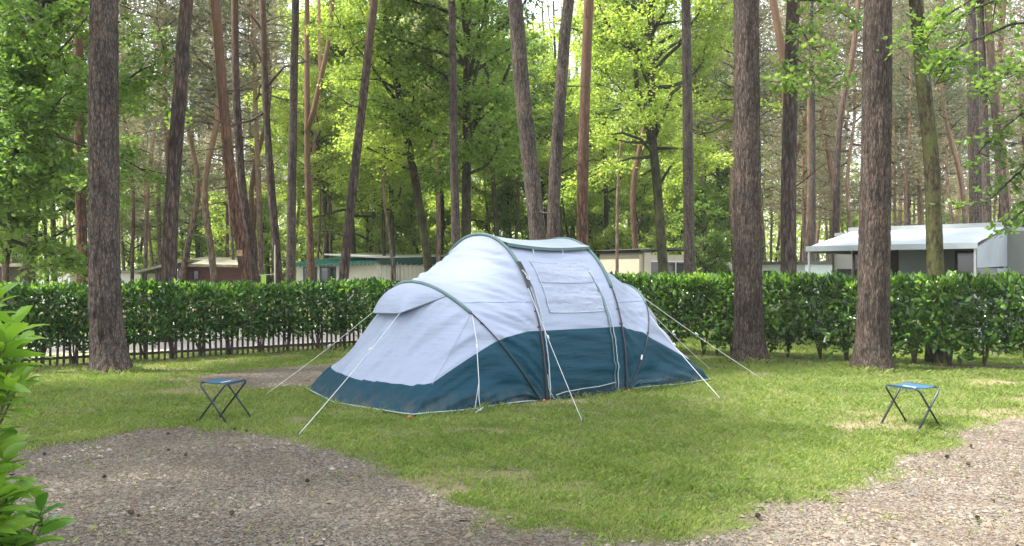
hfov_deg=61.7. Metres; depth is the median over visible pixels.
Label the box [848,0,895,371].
pine tree
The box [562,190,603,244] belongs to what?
young tree
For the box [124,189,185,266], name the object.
young tree
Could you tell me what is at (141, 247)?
pine
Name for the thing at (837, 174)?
pine tree
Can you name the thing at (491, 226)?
young tree
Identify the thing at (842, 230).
bushy pine
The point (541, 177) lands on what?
slender tree
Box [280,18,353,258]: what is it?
slender tree
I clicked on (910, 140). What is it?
pine
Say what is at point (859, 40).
pine
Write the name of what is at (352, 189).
pine tree
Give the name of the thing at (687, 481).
grass
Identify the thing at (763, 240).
pine
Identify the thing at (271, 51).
pine
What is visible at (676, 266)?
window
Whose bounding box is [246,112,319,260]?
broadleaf tree
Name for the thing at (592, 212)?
young tree
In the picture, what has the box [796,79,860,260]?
bushy pine
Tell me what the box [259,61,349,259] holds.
slender tree
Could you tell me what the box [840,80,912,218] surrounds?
bushy pine
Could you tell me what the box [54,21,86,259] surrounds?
pine
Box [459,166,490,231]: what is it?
slender tree
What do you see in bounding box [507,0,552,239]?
pine tree
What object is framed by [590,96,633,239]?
slender tree
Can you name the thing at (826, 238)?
pine
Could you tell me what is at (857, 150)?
bushy pine
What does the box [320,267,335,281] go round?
window
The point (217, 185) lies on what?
bushy pine
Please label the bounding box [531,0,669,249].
broadleaf tree
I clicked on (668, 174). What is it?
broadleaf tree
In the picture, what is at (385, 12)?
oak tree
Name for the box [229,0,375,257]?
broadleaf tree
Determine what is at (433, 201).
slender tree
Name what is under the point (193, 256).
young tree
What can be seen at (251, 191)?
pine
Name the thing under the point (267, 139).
pine tree
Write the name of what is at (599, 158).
broadleaf tree
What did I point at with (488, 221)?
slender tree
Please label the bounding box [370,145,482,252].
broadleaf tree
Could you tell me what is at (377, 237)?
young tree
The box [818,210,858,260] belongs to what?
young tree
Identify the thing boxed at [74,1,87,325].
pine tree
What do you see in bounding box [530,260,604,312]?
window
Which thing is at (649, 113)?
oak tree
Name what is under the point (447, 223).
young tree
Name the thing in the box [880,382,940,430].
folding stool
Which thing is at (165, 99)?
pine
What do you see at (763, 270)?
window
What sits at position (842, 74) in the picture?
pine
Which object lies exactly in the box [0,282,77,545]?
laurel bush
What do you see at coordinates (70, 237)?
pine
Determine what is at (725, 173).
broadleaf tree
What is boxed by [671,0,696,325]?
pine tree
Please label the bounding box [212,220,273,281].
young tree
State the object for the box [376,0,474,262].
broadleaf tree
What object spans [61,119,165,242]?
broadleaf tree
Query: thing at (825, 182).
pine
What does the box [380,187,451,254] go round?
young tree
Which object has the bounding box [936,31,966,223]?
pine
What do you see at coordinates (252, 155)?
pine
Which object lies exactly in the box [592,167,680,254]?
young tree
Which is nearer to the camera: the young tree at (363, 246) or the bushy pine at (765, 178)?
the young tree at (363, 246)
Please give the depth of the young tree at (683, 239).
53.84 m
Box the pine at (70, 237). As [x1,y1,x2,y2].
[46,33,85,249]
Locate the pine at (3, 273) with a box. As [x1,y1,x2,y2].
[0,15,70,306]
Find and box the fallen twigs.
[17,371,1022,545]
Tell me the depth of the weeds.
7.28 m
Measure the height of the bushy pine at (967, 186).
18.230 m
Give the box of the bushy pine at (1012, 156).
[982,42,1023,219]
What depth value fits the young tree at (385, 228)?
52.20 m
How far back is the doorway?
19.99 m
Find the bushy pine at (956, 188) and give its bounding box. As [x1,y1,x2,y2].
[941,116,991,217]
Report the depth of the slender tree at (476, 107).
42.09 m
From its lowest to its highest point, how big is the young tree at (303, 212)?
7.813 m
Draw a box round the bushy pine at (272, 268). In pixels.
[246,139,287,274]
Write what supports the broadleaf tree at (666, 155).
on the ground at (432, 516)
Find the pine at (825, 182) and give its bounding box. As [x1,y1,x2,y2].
[761,3,860,260]
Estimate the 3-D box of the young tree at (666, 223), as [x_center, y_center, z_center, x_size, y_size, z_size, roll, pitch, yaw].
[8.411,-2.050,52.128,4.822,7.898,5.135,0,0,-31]
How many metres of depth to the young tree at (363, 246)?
47.63 m
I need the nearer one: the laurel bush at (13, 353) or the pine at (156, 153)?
the laurel bush at (13, 353)
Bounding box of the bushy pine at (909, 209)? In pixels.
[851,48,951,225]
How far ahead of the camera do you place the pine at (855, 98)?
39.20 m
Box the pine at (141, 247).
[120,2,168,267]
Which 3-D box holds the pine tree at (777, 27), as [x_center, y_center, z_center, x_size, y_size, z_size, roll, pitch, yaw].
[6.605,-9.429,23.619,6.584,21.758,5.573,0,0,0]
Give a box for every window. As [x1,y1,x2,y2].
[190,270,198,279]
[303,267,316,282]
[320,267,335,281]
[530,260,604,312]
[651,261,683,274]
[762,269,775,273]
[852,252,857,275]
[955,251,979,275]
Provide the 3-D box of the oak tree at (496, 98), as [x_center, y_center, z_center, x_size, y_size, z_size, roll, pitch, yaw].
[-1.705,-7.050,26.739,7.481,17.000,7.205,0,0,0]
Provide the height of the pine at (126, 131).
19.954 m
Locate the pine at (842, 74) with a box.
[831,0,863,232]
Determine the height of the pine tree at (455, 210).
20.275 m
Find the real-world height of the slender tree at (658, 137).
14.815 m
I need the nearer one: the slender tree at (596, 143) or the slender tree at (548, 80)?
the slender tree at (548, 80)
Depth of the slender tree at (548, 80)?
39.10 m
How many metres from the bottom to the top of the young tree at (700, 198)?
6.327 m
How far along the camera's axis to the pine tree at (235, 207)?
19.85 m
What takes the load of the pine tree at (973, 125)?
on the ground at (432, 516)
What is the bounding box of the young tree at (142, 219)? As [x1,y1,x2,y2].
[119,61,193,266]
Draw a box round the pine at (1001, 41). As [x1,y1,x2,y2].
[947,0,1023,221]
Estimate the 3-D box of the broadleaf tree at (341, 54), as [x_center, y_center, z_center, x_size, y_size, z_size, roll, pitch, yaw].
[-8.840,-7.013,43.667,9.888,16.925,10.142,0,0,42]
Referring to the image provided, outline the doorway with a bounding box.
[890,249,925,317]
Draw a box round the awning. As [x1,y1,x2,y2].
[806,222,1011,342]
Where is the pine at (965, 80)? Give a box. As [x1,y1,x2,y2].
[934,0,1017,210]
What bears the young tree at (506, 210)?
on the ground at (432, 516)
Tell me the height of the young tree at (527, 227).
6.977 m
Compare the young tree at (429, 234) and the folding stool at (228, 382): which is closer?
the folding stool at (228, 382)
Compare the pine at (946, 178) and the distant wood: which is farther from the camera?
the distant wood
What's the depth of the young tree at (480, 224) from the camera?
49.66 m
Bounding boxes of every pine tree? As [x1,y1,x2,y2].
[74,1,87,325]
[87,0,134,374]
[157,0,205,341]
[187,0,268,334]
[188,0,307,316]
[197,0,261,320]
[226,0,333,310]
[285,0,304,317]
[296,0,377,326]
[448,0,473,246]
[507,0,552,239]
[544,0,589,238]
[570,0,614,245]
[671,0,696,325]
[729,0,770,364]
[759,0,784,160]
[760,0,863,341]
[802,1,815,260]
[822,0,861,272]
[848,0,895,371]
[892,0,1020,221]
[965,0,982,222]
[965,2,991,222]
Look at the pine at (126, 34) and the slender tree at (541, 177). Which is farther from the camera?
the slender tree at (541, 177)
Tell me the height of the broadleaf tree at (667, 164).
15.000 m
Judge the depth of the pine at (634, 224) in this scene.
37.23 m
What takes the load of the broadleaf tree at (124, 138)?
on the ground at (432, 516)
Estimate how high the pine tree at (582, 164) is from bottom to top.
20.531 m
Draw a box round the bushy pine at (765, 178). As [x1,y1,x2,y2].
[761,73,780,216]
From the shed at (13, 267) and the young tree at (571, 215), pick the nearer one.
the shed at (13, 267)
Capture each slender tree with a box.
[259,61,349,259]
[270,0,354,307]
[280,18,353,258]
[296,108,351,257]
[340,16,457,255]
[340,51,429,281]
[342,135,394,253]
[370,143,448,236]
[418,84,472,249]
[423,159,450,220]
[437,19,512,166]
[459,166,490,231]
[471,73,517,233]
[480,34,550,238]
[509,3,574,233]
[518,1,601,236]
[541,35,598,204]
[544,0,577,236]
[565,0,681,271]
[568,64,602,233]
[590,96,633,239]
[608,48,682,232]
[620,151,647,225]
[641,1,678,212]
[655,5,733,291]
[672,76,725,265]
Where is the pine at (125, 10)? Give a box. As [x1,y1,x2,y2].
[53,0,190,107]
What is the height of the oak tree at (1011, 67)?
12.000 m
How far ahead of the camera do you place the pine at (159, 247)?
56.26 m
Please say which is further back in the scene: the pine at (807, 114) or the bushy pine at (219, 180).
the bushy pine at (219, 180)
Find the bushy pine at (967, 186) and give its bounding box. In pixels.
[923,113,998,222]
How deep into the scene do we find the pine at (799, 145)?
44.96 m
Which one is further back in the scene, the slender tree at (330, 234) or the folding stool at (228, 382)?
the slender tree at (330, 234)
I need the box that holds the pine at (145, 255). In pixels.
[119,0,206,298]
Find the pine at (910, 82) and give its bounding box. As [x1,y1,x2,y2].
[843,0,965,225]
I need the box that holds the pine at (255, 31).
[169,0,345,282]
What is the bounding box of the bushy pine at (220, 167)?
[205,105,248,196]
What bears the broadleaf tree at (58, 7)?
on the ground at (432, 516)
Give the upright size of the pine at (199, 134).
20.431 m
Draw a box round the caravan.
[834,227,1023,334]
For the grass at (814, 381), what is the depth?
10.57 m
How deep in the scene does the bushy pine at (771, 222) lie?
67.13 m
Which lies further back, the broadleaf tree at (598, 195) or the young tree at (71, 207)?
the broadleaf tree at (598, 195)
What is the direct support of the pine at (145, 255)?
on the ground at (432, 516)
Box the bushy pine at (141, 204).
[120,50,163,262]
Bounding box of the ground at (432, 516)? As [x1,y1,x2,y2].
[0,292,1023,545]
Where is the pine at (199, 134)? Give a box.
[184,26,214,256]
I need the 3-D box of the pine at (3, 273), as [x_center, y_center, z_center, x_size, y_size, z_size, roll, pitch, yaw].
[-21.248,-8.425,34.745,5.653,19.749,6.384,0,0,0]
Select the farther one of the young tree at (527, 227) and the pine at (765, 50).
the young tree at (527, 227)
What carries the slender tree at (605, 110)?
on the ground at (432, 516)
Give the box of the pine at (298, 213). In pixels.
[271,41,327,244]
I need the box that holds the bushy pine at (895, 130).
[841,9,962,225]
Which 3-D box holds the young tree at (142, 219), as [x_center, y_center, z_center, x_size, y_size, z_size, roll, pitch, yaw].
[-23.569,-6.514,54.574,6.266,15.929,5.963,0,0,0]
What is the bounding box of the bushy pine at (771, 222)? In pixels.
[761,48,796,261]
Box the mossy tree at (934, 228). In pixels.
[909,0,947,362]
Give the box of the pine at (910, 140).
[892,2,933,223]
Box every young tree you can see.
[0,21,87,303]
[0,82,123,318]
[119,61,193,266]
[120,189,162,270]
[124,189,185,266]
[178,186,224,259]
[190,195,236,258]
[197,169,270,256]
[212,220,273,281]
[226,185,303,291]
[280,191,322,273]
[296,201,358,261]
[298,196,360,260]
[314,200,370,256]
[317,178,407,253]
[354,195,413,252]
[359,210,410,257]
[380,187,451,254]
[414,192,474,253]
[414,193,460,252]
[450,177,513,242]
[471,205,520,239]
[478,173,546,239]
[512,200,563,239]
[545,201,573,227]
[562,162,643,259]
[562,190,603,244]
[565,197,620,254]
[566,183,613,255]
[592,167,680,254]
[622,175,697,254]
[642,169,727,268]
[664,172,733,300]
[667,206,718,264]
[695,175,767,266]
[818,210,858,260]
[891,206,912,225]
[942,209,962,223]
[993,207,1023,226]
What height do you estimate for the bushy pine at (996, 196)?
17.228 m
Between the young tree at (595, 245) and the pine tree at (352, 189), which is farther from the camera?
the young tree at (595, 245)
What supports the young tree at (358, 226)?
on the ground at (432, 516)
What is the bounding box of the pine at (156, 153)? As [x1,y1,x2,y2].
[140,69,180,240]
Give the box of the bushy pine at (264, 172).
[218,62,303,209]
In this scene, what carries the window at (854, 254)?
in the caravan
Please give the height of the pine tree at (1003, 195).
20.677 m
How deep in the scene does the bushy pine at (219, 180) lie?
47.10 m
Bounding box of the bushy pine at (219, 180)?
[179,1,279,259]
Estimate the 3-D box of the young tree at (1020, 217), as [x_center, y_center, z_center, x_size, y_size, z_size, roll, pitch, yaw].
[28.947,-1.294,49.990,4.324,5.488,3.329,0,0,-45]
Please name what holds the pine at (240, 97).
on the ground at (432, 516)
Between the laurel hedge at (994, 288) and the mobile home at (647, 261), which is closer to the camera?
the laurel hedge at (994, 288)
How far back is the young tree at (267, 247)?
49.68 m
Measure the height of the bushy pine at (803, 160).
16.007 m
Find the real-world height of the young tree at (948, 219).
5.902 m
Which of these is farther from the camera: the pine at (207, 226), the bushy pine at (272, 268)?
the bushy pine at (272, 268)
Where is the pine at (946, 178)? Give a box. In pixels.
[894,0,1015,223]
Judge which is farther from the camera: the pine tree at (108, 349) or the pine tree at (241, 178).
the pine tree at (241, 178)
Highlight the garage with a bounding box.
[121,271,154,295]
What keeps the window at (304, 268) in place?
in the green roof cabin at (360, 268)
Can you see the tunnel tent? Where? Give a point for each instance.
(471, 320)
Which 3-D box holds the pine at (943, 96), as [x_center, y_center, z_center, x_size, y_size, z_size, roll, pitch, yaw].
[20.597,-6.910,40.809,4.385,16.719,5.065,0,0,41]
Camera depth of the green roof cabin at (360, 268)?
39.50 m
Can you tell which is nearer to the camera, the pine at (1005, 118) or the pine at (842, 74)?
the pine at (1005, 118)
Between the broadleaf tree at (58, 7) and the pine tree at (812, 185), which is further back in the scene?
the pine tree at (812, 185)
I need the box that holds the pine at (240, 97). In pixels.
[230,20,258,148]
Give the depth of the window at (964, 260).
19.21 m
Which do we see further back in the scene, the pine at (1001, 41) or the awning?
the pine at (1001, 41)
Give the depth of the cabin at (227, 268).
45.00 m
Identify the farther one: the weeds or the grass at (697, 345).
the grass at (697, 345)
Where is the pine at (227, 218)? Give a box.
[159,7,275,256]
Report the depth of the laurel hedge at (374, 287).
14.65 m
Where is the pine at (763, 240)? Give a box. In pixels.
[700,2,805,261]
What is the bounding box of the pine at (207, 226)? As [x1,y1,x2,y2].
[119,0,290,307]
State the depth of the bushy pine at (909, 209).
48.54 m
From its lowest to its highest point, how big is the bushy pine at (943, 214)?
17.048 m
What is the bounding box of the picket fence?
[6,308,372,368]
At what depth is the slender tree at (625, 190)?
69.71 m
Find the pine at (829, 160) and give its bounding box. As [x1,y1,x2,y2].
[776,0,898,260]
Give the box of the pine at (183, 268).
[120,0,253,303]
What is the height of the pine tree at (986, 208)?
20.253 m
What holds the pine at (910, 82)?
on the ground at (432, 516)
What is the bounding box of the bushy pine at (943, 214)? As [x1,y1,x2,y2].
[911,122,968,223]
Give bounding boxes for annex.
[324,253,446,293]
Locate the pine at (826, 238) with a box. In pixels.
[766,2,860,260]
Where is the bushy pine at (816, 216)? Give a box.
[779,135,855,260]
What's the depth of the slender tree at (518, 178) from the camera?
43.80 m
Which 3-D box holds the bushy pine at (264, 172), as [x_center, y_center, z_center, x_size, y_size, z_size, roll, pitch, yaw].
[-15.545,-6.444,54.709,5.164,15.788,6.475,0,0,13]
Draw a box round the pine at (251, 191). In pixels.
[224,0,310,263]
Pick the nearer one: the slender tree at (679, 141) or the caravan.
the caravan
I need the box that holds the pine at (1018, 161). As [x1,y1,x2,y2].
[997,33,1023,218]
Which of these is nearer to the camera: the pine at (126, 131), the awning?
the awning
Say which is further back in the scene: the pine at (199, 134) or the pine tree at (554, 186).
the pine at (199, 134)
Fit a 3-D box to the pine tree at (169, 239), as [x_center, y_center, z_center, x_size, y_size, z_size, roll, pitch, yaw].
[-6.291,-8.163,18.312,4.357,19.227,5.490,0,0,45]
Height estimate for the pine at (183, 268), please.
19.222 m
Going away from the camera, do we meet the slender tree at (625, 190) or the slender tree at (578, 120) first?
the slender tree at (578, 120)
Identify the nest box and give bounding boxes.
[236,248,242,255]
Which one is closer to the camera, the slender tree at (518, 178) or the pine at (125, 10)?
the pine at (125, 10)
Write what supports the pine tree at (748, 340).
on the ground at (432, 516)
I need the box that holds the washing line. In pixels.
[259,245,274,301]
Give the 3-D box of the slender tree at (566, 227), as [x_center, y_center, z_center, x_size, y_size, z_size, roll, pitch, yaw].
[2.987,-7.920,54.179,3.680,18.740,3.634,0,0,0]
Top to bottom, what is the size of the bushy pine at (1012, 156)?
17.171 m
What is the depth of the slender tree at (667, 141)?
64.42 m
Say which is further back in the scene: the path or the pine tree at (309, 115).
the pine tree at (309, 115)
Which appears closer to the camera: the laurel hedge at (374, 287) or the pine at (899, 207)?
the laurel hedge at (374, 287)
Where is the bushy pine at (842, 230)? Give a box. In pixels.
[797,99,858,232]
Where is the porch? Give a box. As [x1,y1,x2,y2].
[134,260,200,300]
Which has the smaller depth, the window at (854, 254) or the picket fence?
the picket fence
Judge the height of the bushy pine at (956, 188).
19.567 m
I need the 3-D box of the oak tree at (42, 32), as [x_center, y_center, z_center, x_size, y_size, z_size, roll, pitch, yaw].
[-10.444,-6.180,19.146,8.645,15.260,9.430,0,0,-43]
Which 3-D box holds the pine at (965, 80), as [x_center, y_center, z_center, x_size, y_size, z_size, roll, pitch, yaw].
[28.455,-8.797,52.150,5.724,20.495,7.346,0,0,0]
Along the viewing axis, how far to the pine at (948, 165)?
58.93 m
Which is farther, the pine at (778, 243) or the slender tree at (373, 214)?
the pine at (778, 243)
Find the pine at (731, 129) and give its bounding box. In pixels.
[703,0,815,153]
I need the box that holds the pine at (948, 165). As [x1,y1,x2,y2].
[892,74,968,223]
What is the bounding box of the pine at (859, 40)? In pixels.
[815,0,911,212]
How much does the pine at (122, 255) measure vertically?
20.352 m
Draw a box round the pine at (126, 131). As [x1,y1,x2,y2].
[87,0,173,283]
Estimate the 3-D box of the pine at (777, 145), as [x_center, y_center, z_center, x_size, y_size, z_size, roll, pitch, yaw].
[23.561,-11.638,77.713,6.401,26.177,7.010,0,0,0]
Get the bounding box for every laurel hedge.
[0,273,411,365]
[610,265,1023,365]
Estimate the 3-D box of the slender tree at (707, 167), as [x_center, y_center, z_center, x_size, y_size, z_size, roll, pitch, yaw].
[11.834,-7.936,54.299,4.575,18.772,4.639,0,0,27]
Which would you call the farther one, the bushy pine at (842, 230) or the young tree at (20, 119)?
the bushy pine at (842, 230)
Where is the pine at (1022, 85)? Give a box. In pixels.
[986,0,1023,226]
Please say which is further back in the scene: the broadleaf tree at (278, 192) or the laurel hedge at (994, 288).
the broadleaf tree at (278, 192)
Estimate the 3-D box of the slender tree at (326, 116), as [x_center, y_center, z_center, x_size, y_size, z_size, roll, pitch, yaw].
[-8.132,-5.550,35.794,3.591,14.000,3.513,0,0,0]
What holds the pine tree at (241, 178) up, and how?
on the ground at (432, 516)
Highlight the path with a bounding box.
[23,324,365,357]
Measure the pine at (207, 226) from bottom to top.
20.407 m
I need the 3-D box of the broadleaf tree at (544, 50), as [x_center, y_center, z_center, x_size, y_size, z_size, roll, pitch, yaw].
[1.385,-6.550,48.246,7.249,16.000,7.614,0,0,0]
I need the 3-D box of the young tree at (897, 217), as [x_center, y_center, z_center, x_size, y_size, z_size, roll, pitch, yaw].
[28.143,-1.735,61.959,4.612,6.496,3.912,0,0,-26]
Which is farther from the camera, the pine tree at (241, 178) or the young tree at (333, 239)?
the young tree at (333, 239)
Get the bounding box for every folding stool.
[197,378,251,422]
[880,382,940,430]
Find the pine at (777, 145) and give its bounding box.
[761,24,784,260]
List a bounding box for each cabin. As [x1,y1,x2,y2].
[177,257,239,300]
[296,257,379,304]
[762,261,831,307]
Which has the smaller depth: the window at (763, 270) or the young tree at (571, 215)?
the window at (763, 270)
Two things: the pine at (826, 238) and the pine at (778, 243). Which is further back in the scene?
the pine at (778, 243)
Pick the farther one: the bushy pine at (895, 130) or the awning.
the bushy pine at (895, 130)
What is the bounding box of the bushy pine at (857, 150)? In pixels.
[823,68,905,225]
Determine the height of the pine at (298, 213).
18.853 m
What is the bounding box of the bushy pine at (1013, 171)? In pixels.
[991,105,1023,220]
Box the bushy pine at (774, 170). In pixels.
[760,55,834,223]
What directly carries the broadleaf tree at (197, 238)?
on the ground at (432, 516)
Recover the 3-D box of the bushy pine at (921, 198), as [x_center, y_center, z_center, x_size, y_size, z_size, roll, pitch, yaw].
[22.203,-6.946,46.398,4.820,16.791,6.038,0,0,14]
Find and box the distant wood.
[0,139,1021,281]
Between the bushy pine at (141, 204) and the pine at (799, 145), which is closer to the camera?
the pine at (799, 145)
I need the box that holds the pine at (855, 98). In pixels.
[798,0,954,227]
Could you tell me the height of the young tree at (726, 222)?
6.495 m
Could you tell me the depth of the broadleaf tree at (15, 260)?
44.65 m
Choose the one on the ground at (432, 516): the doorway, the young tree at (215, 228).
the young tree at (215, 228)
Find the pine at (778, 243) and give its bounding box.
[762,0,784,260]
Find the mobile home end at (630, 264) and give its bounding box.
[593,248,696,304]
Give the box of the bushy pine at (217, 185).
[179,85,224,223]
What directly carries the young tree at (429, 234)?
on the ground at (432, 516)
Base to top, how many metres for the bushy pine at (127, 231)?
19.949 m
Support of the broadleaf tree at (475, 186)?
on the ground at (432, 516)
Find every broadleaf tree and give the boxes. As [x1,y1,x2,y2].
[0,0,88,203]
[0,0,175,309]
[0,52,87,262]
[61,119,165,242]
[150,91,229,257]
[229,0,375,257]
[245,0,445,253]
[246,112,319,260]
[320,10,449,281]
[368,0,538,254]
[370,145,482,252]
[421,18,546,239]
[433,0,552,236]
[480,16,579,213]
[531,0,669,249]
[544,57,618,237]
[561,6,714,254]
[610,64,716,254]
[659,38,763,233]
[666,78,779,241]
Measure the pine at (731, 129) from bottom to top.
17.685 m
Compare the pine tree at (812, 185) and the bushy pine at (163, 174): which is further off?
the bushy pine at (163, 174)
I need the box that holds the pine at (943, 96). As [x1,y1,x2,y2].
[895,0,987,223]
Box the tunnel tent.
[264,233,764,435]
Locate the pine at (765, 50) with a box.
[671,0,828,273]
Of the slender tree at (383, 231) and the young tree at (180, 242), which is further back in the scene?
the young tree at (180, 242)
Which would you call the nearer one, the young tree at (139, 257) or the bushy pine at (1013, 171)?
the young tree at (139, 257)
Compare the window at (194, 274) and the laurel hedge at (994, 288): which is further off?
the window at (194, 274)
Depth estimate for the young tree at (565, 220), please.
49.36 m
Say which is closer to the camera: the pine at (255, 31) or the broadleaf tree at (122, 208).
the pine at (255, 31)
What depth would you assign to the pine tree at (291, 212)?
23.97 m
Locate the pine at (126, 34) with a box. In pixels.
[51,2,160,63]
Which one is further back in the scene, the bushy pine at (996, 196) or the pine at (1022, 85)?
the bushy pine at (996, 196)
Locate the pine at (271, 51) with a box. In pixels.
[242,0,304,202]
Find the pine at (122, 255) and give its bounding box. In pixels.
[85,16,159,270]
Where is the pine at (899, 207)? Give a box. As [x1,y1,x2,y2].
[849,0,908,225]
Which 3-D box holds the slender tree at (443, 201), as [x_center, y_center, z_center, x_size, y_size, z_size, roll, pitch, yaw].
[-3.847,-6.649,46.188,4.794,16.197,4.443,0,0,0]
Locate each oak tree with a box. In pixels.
[0,0,203,334]
[299,0,475,271]
[342,0,561,237]
[526,0,797,311]
[876,0,1023,239]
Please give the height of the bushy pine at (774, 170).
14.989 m
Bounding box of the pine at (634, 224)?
[608,0,670,249]
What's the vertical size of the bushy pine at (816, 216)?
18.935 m
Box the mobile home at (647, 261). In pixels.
[597,250,651,303]
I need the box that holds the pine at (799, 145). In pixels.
[766,0,856,157]
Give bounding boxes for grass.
[0,350,1023,415]
[0,409,1023,545]
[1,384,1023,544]
[38,318,1022,353]
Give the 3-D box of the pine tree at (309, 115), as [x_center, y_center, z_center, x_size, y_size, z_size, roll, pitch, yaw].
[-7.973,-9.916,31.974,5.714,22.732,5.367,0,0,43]
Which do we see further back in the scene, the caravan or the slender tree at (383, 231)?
the slender tree at (383, 231)
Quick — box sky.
[39,0,1023,269]
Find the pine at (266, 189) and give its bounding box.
[247,0,303,282]
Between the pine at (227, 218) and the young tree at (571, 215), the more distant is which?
the young tree at (571, 215)
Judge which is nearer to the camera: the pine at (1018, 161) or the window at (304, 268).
the window at (304, 268)
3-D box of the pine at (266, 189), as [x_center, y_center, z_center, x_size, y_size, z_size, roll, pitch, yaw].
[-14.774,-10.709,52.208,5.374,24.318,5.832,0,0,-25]
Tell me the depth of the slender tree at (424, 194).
57.71 m
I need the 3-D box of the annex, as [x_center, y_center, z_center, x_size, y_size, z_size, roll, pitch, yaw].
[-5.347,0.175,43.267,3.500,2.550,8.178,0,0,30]
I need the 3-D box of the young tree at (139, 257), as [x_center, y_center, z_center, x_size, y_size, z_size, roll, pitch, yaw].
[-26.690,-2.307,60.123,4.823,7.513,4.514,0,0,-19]
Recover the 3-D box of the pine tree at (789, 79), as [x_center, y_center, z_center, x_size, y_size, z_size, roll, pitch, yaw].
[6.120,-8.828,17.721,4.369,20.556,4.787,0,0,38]
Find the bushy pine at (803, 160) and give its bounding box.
[760,40,845,260]
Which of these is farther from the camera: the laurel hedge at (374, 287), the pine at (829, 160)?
the pine at (829, 160)
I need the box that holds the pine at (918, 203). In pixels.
[851,0,966,224]
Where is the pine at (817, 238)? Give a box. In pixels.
[780,30,861,260]
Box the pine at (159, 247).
[133,1,194,289]
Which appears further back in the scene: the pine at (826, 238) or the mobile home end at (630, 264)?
the pine at (826, 238)
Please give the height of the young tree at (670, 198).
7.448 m
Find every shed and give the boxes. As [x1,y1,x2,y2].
[0,263,76,305]
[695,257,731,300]
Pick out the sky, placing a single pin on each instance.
(539, 16)
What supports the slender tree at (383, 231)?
on the ground at (432, 516)
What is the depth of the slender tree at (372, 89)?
36.62 m
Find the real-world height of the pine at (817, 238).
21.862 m
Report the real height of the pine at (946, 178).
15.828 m
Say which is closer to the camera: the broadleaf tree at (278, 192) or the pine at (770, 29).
the pine at (770, 29)
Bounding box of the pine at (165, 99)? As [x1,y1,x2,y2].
[119,0,257,172]
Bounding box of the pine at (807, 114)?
[759,0,863,260]
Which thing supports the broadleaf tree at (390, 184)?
on the ground at (432, 516)
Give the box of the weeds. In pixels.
[13,367,1023,523]
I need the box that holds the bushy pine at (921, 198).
[891,31,968,224]
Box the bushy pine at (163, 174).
[141,56,216,252]
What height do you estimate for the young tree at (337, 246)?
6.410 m
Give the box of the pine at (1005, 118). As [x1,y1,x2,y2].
[944,0,1023,217]
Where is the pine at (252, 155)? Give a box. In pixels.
[188,0,289,228]
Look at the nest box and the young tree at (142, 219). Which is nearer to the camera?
the nest box
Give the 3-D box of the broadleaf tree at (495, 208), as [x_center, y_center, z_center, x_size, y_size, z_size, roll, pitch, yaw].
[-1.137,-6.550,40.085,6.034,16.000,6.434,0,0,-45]
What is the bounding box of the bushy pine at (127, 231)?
[124,178,148,243]
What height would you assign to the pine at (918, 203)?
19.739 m
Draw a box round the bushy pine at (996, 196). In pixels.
[952,66,1023,222]
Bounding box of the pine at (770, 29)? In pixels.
[695,0,805,161]
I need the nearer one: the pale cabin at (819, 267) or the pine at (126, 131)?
the pale cabin at (819, 267)
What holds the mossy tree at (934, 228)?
on the ground at (432, 516)

